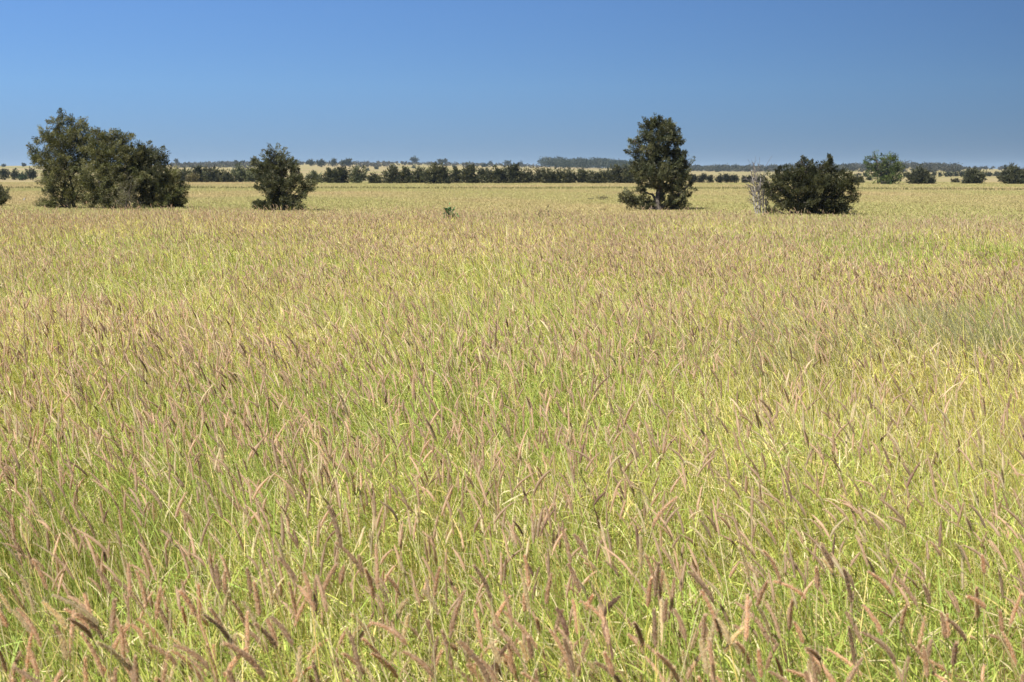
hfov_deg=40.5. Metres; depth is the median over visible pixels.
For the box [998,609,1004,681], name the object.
grass stalk
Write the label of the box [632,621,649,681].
grass stalk
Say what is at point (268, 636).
grass stalk
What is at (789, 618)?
grass stalk
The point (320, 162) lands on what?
ridge tree
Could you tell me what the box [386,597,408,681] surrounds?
grass stalk
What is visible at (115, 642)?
grass stalk
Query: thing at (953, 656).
grass stalk
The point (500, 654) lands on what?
grass stalk
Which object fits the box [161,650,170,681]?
grass stalk
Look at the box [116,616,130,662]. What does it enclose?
grass stalk
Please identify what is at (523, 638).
grass stalk
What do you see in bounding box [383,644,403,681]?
grass stalk
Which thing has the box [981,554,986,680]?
grass stalk
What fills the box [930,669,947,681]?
grass stalk
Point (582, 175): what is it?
row shrub
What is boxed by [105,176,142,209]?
dull shrub
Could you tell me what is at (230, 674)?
grass stalk
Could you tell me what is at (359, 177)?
row shrub
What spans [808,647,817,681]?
grass stalk
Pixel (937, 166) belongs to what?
hill woodland
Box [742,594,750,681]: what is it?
grass stalk
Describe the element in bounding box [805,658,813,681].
grass stalk
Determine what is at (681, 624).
grass stalk
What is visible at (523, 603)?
grass stalk
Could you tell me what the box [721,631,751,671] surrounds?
grass stalk
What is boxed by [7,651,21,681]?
grass stalk
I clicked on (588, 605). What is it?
grass stalk
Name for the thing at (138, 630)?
grass stalk
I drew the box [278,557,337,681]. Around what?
grass stalk
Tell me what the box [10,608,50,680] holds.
grass stalk
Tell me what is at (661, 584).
grass stalk
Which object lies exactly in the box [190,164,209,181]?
row shrub
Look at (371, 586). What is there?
grass stalk
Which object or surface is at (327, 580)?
grass stalk
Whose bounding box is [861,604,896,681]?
grass stalk
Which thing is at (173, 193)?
dense shrub
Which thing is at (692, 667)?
grass stalk
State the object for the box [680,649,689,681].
grass stalk
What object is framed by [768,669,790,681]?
grass stalk
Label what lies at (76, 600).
grass stalk
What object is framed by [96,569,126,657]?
grass stalk
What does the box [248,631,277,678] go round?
grass stalk
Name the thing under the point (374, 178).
row shrub
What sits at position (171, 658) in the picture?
grass stalk
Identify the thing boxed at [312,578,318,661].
grass stalk
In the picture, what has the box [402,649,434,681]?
grass stalk
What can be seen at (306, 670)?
grass stalk
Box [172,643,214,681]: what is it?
grass stalk
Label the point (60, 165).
feathery tree
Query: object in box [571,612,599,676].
grass stalk
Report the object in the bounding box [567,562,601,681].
grass stalk
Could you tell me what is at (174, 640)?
grass stalk
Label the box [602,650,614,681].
grass stalk
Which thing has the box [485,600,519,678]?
grass stalk
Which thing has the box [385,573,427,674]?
grass stalk
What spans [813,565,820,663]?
grass stalk
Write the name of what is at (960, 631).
grass stalk
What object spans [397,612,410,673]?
grass stalk
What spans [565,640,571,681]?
grass stalk
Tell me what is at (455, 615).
grass stalk
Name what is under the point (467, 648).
grass stalk
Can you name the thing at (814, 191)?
wide bush
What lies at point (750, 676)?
grass stalk
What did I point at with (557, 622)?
grass stalk
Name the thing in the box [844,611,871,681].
grass stalk
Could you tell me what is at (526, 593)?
grass stalk
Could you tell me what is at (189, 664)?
grass stalk
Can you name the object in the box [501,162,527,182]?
row shrub
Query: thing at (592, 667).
grass stalk
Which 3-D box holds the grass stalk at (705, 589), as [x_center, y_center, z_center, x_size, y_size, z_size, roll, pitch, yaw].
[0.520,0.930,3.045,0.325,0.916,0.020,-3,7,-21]
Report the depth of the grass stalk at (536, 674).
2.64 m
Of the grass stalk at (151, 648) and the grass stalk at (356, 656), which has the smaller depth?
the grass stalk at (356, 656)
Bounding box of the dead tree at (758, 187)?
[744,157,771,213]
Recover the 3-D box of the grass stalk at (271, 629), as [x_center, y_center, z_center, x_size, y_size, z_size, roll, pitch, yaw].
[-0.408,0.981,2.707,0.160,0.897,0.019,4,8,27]
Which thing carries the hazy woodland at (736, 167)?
on the ground at (304, 167)
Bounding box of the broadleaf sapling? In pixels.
[443,203,460,219]
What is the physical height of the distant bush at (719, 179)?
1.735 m
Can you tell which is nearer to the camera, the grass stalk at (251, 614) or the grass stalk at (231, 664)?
the grass stalk at (231, 664)
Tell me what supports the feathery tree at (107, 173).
on the ground at (304, 167)
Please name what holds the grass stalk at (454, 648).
on the ground at (304, 167)
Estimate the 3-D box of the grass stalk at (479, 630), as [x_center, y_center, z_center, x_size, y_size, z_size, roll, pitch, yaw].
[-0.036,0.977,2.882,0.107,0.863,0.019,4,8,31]
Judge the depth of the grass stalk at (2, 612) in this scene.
3.02 m
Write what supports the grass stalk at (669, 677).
on the ground at (304, 167)
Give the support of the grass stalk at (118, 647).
on the ground at (304, 167)
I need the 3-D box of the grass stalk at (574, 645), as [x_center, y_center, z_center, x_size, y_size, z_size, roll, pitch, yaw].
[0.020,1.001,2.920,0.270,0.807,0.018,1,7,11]
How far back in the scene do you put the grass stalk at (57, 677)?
2.47 m
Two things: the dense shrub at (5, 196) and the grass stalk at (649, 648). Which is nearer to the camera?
the grass stalk at (649, 648)
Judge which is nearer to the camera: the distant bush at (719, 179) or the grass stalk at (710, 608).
the grass stalk at (710, 608)
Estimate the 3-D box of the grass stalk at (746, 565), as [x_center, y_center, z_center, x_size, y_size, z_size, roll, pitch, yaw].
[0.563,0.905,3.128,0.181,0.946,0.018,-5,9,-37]
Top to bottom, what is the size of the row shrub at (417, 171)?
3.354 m
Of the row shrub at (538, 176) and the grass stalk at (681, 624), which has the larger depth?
the row shrub at (538, 176)
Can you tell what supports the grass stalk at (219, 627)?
on the ground at (304, 167)
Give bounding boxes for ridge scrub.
[169,160,543,168]
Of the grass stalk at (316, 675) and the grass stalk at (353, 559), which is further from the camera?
the grass stalk at (353, 559)
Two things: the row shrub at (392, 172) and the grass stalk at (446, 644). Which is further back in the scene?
the row shrub at (392, 172)
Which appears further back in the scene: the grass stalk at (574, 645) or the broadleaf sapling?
the broadleaf sapling
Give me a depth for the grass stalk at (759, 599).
2.73 m
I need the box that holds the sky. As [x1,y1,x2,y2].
[0,0,1023,170]
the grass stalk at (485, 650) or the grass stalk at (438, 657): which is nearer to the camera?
the grass stalk at (438, 657)
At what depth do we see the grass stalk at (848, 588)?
2.85 m
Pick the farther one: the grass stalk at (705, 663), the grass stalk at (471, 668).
the grass stalk at (471, 668)
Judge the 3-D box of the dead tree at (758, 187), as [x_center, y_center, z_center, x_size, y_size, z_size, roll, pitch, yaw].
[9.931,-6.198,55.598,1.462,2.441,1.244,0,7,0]
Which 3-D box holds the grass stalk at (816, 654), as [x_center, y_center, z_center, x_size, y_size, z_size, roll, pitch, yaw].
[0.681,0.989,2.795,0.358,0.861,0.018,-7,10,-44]
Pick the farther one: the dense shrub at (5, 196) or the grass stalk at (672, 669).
the dense shrub at (5, 196)
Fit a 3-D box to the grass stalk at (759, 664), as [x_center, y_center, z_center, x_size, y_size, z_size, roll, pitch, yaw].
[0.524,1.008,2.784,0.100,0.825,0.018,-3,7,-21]
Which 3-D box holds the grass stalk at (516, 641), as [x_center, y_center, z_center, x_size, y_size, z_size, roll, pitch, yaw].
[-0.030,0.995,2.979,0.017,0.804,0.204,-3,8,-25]
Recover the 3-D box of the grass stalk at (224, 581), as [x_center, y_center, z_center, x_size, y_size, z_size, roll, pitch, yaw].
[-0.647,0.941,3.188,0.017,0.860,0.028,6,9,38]
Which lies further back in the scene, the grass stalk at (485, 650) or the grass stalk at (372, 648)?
the grass stalk at (485, 650)
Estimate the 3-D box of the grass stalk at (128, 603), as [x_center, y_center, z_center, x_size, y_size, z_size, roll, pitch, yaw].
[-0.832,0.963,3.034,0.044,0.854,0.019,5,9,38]
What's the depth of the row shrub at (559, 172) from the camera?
213.02 m
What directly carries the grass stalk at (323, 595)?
on the ground at (304, 167)
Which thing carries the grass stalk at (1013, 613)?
on the ground at (304, 167)
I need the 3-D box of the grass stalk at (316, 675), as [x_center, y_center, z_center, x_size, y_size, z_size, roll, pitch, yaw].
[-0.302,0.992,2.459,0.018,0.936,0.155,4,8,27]
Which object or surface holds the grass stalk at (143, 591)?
on the ground at (304, 167)
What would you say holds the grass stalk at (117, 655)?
on the ground at (304, 167)
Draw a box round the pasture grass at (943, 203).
[0,182,1023,242]
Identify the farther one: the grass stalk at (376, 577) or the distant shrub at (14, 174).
the distant shrub at (14, 174)
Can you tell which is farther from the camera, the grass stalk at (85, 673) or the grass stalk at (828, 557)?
the grass stalk at (828, 557)
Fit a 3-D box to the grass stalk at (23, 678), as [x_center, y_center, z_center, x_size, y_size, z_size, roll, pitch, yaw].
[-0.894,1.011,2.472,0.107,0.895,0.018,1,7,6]
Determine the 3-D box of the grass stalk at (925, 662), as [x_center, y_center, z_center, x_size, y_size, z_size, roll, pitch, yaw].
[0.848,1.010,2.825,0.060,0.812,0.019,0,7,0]
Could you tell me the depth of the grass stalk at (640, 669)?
3.09 m
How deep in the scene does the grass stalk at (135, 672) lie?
2.46 m
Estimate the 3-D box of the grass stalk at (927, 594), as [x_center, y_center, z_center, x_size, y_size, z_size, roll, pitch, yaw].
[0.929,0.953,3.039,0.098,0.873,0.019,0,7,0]
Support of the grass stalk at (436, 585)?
on the ground at (304, 167)
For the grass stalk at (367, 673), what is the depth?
2.87 m
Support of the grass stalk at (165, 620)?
on the ground at (304, 167)
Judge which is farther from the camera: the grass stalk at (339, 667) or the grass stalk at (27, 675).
the grass stalk at (339, 667)
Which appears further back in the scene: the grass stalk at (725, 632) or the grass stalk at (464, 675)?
the grass stalk at (464, 675)
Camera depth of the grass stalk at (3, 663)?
2.95 m
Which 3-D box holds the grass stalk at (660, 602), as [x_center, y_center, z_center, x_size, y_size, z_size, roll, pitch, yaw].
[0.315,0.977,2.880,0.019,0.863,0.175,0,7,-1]
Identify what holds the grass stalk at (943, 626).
on the ground at (304, 167)
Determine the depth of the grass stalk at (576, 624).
2.95 m
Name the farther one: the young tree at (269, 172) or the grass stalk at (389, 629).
the young tree at (269, 172)
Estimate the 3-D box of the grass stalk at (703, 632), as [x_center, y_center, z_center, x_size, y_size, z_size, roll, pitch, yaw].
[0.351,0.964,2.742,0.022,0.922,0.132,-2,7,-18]
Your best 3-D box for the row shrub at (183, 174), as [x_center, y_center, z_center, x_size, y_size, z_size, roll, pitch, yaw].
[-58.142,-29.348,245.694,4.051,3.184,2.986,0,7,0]
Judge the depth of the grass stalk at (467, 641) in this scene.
2.87 m
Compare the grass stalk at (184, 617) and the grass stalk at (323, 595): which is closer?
the grass stalk at (323, 595)
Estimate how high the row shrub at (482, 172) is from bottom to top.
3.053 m
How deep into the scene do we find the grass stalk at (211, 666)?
2.64 m
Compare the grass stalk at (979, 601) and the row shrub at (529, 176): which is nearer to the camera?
the grass stalk at (979, 601)
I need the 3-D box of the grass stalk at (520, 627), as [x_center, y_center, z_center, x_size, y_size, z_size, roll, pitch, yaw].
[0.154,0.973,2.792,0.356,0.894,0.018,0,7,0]
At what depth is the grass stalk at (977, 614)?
2.93 m
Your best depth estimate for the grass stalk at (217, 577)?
2.93 m
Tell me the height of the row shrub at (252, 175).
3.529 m
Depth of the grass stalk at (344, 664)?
2.99 m
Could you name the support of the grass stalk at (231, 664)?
on the ground at (304, 167)
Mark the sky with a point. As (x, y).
(460, 81)
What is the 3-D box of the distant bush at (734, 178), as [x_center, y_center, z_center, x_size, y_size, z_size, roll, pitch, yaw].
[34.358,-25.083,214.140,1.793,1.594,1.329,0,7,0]
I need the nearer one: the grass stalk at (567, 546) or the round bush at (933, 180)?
the grass stalk at (567, 546)
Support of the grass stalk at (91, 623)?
on the ground at (304, 167)
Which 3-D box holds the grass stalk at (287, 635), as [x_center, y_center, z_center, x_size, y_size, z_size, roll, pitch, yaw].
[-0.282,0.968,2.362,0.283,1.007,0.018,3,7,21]
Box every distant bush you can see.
[689,173,697,182]
[697,173,706,182]
[706,175,713,182]
[714,174,724,182]
[722,173,730,182]
[731,174,738,182]
[741,175,747,182]
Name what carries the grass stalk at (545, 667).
on the ground at (304, 167)
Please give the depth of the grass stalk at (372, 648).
2.71 m
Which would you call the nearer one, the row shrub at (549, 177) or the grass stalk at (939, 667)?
the grass stalk at (939, 667)
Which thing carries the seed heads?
on the ground at (304, 167)
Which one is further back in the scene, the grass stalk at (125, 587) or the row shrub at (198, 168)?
the row shrub at (198, 168)
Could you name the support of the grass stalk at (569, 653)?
on the ground at (304, 167)
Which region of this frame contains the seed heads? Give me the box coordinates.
[0,200,1023,681]
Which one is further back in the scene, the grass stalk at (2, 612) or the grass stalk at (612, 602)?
the grass stalk at (2, 612)
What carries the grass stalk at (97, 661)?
on the ground at (304, 167)
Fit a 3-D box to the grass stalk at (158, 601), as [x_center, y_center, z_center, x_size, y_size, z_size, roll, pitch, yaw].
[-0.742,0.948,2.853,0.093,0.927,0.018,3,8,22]
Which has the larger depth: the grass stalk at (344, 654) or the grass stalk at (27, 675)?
the grass stalk at (344, 654)
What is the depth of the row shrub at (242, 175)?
236.69 m
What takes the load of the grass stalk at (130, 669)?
on the ground at (304, 167)
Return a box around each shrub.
[0,168,10,179]
[0,184,11,204]
[10,168,18,179]
[17,171,27,179]
[24,166,37,179]
[32,193,45,206]
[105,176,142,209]
[144,164,191,208]
[177,167,190,180]
[185,172,200,181]
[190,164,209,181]
[200,166,223,181]
[216,168,236,181]
[228,161,254,181]
[245,166,257,181]
[304,170,322,182]
[318,167,339,182]
[327,163,350,182]
[348,163,369,182]
[366,172,383,182]
[381,163,403,183]
[396,165,418,182]
[409,165,427,182]
[420,161,454,183]
[448,167,463,182]
[455,161,484,182]
[474,166,494,182]
[484,164,510,183]
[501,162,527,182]
[517,166,535,182]
[533,165,549,182]
[541,168,559,182]
[551,167,564,182]
[560,165,578,182]
[575,167,588,182]
[585,170,599,182]
[588,169,608,183]
[602,165,614,182]
[604,163,628,182]
[620,163,641,182]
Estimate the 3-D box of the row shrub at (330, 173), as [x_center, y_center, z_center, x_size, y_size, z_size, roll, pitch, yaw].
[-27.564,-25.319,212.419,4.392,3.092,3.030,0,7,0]
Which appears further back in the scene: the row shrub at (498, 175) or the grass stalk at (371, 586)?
the row shrub at (498, 175)
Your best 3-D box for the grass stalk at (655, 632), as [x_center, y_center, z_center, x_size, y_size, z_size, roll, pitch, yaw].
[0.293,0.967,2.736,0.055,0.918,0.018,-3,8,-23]
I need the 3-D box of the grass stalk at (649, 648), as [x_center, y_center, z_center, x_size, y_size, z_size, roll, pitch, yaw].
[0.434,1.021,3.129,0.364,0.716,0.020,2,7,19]
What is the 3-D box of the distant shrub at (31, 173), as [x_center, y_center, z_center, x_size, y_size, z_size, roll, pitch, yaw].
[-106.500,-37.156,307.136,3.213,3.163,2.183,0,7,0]
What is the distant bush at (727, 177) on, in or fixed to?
on the ground at (304, 167)
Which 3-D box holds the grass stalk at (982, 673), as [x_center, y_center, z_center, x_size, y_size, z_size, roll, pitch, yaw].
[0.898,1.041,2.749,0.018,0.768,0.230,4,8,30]
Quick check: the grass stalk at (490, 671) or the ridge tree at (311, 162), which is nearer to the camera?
the grass stalk at (490, 671)
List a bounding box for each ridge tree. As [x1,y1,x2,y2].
[305,159,315,165]
[316,158,325,166]
[329,158,336,166]
[345,158,351,164]
[409,156,419,162]
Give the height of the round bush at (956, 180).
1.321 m
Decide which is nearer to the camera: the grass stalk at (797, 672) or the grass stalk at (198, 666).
the grass stalk at (198, 666)
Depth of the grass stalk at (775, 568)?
2.99 m
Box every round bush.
[855,175,865,182]
[905,164,932,183]
[927,175,937,183]
[950,177,959,182]
[960,167,987,183]
[996,163,1023,183]
[1017,169,1023,183]
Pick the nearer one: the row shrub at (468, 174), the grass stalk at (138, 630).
the grass stalk at (138, 630)
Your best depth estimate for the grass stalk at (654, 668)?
2.73 m
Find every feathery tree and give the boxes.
[25,107,96,208]
[72,125,152,208]
[128,140,171,207]
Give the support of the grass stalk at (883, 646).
on the ground at (304, 167)
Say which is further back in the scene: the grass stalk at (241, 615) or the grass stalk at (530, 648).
the grass stalk at (241, 615)
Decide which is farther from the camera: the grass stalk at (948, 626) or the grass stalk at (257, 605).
the grass stalk at (948, 626)
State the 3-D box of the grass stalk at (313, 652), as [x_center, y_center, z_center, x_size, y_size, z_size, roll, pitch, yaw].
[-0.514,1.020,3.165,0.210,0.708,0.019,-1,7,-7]
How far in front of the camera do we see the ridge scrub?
1216.44 m
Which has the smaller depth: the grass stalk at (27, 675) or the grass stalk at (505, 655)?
the grass stalk at (27, 675)
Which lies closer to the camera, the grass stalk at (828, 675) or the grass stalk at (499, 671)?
the grass stalk at (828, 675)
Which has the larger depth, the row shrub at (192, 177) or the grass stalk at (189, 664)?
the row shrub at (192, 177)
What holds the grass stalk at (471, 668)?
on the ground at (304, 167)
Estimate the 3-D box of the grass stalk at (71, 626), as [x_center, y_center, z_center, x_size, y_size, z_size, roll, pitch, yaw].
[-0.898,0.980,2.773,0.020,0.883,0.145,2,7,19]
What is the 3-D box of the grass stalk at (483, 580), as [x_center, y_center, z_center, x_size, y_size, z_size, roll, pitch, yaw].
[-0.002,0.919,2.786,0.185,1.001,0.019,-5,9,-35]
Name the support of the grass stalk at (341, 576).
on the ground at (304, 167)
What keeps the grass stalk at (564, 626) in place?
on the ground at (304, 167)
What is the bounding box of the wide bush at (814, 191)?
[760,152,862,215]
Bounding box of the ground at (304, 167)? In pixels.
[0,163,1023,681]
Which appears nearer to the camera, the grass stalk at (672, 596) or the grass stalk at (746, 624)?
the grass stalk at (746, 624)
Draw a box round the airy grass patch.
[567,280,1023,424]
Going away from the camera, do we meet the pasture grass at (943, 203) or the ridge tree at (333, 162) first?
the pasture grass at (943, 203)
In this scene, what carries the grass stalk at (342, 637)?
on the ground at (304, 167)
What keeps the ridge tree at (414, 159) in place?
on the ground at (304, 167)
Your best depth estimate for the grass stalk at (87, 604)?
2.72 m
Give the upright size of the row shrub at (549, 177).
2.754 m
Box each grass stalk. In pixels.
[0,592,29,674]
[0,602,8,673]
[0,612,20,668]
[0,650,7,677]
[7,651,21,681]
[9,664,16,681]
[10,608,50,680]
[12,666,39,681]
[15,607,51,681]
[19,574,45,673]
[20,668,27,681]
[24,631,33,681]
[25,646,39,680]
[31,559,70,667]
[41,600,92,681]
[52,594,130,681]
[53,623,75,681]
[53,668,63,681]
[58,633,71,681]
[64,607,109,675]
[66,617,113,676]
[67,595,117,681]
[67,608,75,679]
[74,611,122,680]
[79,631,104,681]
[81,656,88,681]
[83,593,96,678]
[95,640,129,670]
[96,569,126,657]
[102,665,112,678]
[103,623,132,681]
[108,597,116,681]
[111,666,117,681]
[112,576,168,674]
[115,622,126,664]
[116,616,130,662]
[118,624,126,681]
[125,657,134,681]
[126,562,132,666]
[126,594,132,680]
[131,653,139,681]
[132,623,160,679]
[135,570,158,677]
[137,618,178,680]
[147,632,153,680]
[149,643,186,681]
[152,586,161,681]
[153,603,183,680]
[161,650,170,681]
[167,635,197,663]
[167,650,181,681]
[170,649,203,681]
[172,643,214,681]
[177,587,218,681]
[178,650,207,681]
[180,606,191,678]
[189,608,209,648]
[195,582,203,681]
[201,611,246,681]
[205,643,219,681]
[208,607,234,679]
[210,643,215,681]
[213,562,222,680]
[216,590,230,659]
[220,640,265,681]
[221,577,244,681]
[222,570,228,678]
[224,646,249,681]
[226,669,235,681]
[230,633,237,659]
[231,600,261,681]
[241,601,276,681]
[244,611,250,681]
[245,568,259,681]
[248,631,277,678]
[252,579,265,679]
[253,622,290,681]
[265,568,280,674]
[265,618,284,681]
[270,616,304,681]
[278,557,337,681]
[281,588,312,678]
[288,581,304,678]
[292,665,311,681]
[295,646,302,681]
[297,584,335,679]
[300,637,329,681]
[303,571,320,680]
[305,562,339,681]
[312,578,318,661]
[312,660,320,681]
[315,574,336,681]
[326,505,366,681]
[331,626,349,677]
[331,655,356,677]
[332,564,345,681]
[334,541,401,661]
[336,658,346,681]
[340,651,367,681]
[341,624,361,679]
[347,623,370,676]
[347,630,363,681]
[349,612,384,671]
[357,555,375,677]
[361,636,390,681]
[362,665,375,681]
[364,568,381,681]
[365,574,411,681]
[370,620,425,681]
[370,651,399,681]
[373,544,380,681]
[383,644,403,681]
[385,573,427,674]
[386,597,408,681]
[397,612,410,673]
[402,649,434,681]
[421,589,457,681]
[425,620,435,673]
[427,566,441,681]
[427,647,443,681]
[430,635,439,681]
[440,628,454,681]
[440,642,469,677]
[445,590,464,681]
[454,666,472,681]
[457,639,485,681]
[463,648,473,680]
[464,638,470,681]
[465,662,483,681]
[470,653,491,681]
[471,639,497,677]
[472,564,506,681]
[473,607,483,659]
[479,658,499,681]
[484,595,511,658]
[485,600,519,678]
[488,641,503,681]
[490,644,507,677]
[492,623,527,673]
[496,648,519,681]
[497,666,502,681]
[501,656,519,681]
[502,590,517,669]
[502,610,555,681]
[506,637,518,675]
[506,644,515,681]
[517,640,531,676]
[518,568,535,667]
[521,624,526,681]
[521,672,538,681]
[522,554,536,666]
[522,593,526,645]
[525,635,534,679]
[533,668,539,679]
[534,616,544,675]
[539,573,552,670]
[540,647,549,679]
[547,608,564,679]
[549,628,573,681]
[553,625,585,679]
[553,636,583,681]
[555,607,576,681]
[560,527,581,681]
[562,637,575,681]
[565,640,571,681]
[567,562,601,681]
[571,598,581,675]
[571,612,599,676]
[572,651,576,680]
[572,651,600,680]
[573,533,628,681]
[576,638,588,681]
[577,593,594,653]
[578,599,634,681]
[580,595,621,681]
[593,659,621,681]
[598,604,613,681]
[600,624,614,670]
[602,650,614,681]
[607,496,677,679]
[627,633,651,672]
[631,634,669,672]
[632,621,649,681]
[636,658,642,681]
[637,536,643,681]
[644,576,653,681]
[644,656,665,681]
[645,553,668,676]
[648,561,660,678]
[650,608,658,681]
[653,650,680,681]
[657,569,663,679]
[658,599,665,676]
[659,565,682,678]
[660,598,668,680]
[667,576,675,677]
[667,664,677,681]
[673,609,692,681]
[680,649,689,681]
[684,613,707,677]
[686,646,707,681]
[688,570,746,681]
[698,612,706,675]
[698,637,710,681]
[699,589,728,681]
[704,608,719,681]
[705,625,712,653]
[707,638,717,681]
[712,616,725,681]
[715,625,744,674]
[717,618,737,681]
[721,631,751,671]
[733,624,774,681]
[734,640,751,674]
[735,600,781,681]
[737,546,763,674]
[738,579,769,681]
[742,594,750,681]
[742,667,755,681]
[754,602,778,678]
[755,649,763,681]
[762,549,794,680]
[763,642,777,681]
[764,601,788,680]
[768,635,791,680]
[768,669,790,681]
[772,580,842,673]
[773,656,783,681]
[785,669,819,681]
[786,598,793,679]
[792,620,806,659]
[803,669,810,681]
[804,647,826,681]
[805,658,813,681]
[806,651,835,681]
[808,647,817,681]
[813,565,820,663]
[814,661,820,679]
[820,545,863,681]
[821,556,856,662]
[826,647,864,681]
[841,566,858,681]
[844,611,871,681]
[845,656,863,681]
[847,626,857,681]
[860,631,900,681]
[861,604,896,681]
[867,569,926,679]
[891,660,901,681]
[893,573,950,681]
[894,602,907,681]
[901,657,911,681]
[908,643,939,681]
[913,616,925,681]
[919,656,952,680]
[920,644,930,681]
[922,583,937,673]
[922,639,932,681]
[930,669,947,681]
[939,611,948,681]
[945,613,950,670]
[946,617,981,681]
[950,641,958,681]
[966,595,1020,676]
[974,585,981,681]
[979,663,985,681]
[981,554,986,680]
[986,633,1020,672]
[998,593,1022,680]
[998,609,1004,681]
[1000,631,1017,681]
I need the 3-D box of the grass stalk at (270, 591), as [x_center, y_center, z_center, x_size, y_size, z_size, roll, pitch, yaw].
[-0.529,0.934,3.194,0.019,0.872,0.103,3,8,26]
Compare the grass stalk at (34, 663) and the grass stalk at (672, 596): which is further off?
the grass stalk at (672, 596)
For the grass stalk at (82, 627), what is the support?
on the ground at (304, 167)
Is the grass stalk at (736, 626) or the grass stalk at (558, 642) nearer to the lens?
the grass stalk at (558, 642)
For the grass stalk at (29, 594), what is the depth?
3.01 m
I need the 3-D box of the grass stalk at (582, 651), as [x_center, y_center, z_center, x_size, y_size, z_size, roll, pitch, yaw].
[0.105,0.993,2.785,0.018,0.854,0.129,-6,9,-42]
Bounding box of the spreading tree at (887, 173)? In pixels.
[862,150,905,184]
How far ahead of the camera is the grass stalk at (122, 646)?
2.69 m
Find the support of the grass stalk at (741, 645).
on the ground at (304, 167)
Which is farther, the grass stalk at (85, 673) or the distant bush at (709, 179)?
the distant bush at (709, 179)
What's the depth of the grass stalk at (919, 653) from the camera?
2.94 m
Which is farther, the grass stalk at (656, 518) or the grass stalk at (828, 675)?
the grass stalk at (656, 518)
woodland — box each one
[537,156,638,168]
[690,162,856,171]
[834,159,1023,172]
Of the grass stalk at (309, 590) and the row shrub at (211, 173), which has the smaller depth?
the grass stalk at (309, 590)
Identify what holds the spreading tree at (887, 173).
on the ground at (304, 167)
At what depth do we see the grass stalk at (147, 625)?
3.00 m
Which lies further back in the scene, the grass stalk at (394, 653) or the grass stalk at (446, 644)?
the grass stalk at (394, 653)
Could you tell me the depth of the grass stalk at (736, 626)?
3.06 m
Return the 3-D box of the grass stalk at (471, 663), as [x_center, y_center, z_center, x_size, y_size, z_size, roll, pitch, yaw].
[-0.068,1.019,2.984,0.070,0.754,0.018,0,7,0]
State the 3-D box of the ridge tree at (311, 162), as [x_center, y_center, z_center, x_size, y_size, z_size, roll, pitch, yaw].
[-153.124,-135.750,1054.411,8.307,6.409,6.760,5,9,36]
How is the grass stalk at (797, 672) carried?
on the ground at (304, 167)
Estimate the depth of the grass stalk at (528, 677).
2.54 m
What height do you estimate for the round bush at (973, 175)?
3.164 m
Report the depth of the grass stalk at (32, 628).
2.75 m
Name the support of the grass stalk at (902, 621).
on the ground at (304, 167)
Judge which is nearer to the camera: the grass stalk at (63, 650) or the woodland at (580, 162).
the grass stalk at (63, 650)
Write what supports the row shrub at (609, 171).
on the ground at (304, 167)
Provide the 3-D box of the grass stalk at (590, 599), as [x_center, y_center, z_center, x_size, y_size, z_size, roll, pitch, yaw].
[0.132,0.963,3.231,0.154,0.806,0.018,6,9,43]
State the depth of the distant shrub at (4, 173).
308.76 m
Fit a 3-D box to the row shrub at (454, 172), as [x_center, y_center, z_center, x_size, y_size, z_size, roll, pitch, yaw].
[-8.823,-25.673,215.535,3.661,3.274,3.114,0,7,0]
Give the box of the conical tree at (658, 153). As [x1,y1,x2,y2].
[617,112,698,210]
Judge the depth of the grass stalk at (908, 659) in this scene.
2.66 m
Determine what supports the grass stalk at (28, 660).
on the ground at (304, 167)
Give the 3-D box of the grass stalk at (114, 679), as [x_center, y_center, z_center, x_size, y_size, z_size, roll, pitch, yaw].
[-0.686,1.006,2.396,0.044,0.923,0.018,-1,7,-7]
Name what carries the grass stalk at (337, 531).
on the ground at (304, 167)
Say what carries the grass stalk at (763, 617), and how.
on the ground at (304, 167)
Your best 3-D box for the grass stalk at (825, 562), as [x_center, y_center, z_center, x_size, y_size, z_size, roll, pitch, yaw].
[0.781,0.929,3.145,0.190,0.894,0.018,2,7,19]
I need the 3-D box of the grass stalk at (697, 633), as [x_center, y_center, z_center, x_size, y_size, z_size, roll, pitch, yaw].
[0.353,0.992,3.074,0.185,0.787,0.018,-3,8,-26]
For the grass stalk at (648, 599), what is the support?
on the ground at (304, 167)
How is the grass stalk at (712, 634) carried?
on the ground at (304, 167)
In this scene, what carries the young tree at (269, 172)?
on the ground at (304, 167)
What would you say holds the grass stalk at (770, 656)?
on the ground at (304, 167)
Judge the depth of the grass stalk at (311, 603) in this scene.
2.79 m
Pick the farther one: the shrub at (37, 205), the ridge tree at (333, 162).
the ridge tree at (333, 162)
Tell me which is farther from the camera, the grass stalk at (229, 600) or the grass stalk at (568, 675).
the grass stalk at (229, 600)
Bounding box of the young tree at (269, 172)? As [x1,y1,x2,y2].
[249,142,319,210]
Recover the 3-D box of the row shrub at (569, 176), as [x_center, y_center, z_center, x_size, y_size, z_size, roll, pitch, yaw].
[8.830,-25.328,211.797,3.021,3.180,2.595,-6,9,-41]
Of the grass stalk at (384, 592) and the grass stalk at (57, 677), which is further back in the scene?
the grass stalk at (384, 592)
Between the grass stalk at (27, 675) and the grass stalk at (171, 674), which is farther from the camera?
the grass stalk at (171, 674)
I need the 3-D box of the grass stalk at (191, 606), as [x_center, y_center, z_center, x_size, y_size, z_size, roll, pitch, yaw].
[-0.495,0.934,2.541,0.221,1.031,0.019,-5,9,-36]

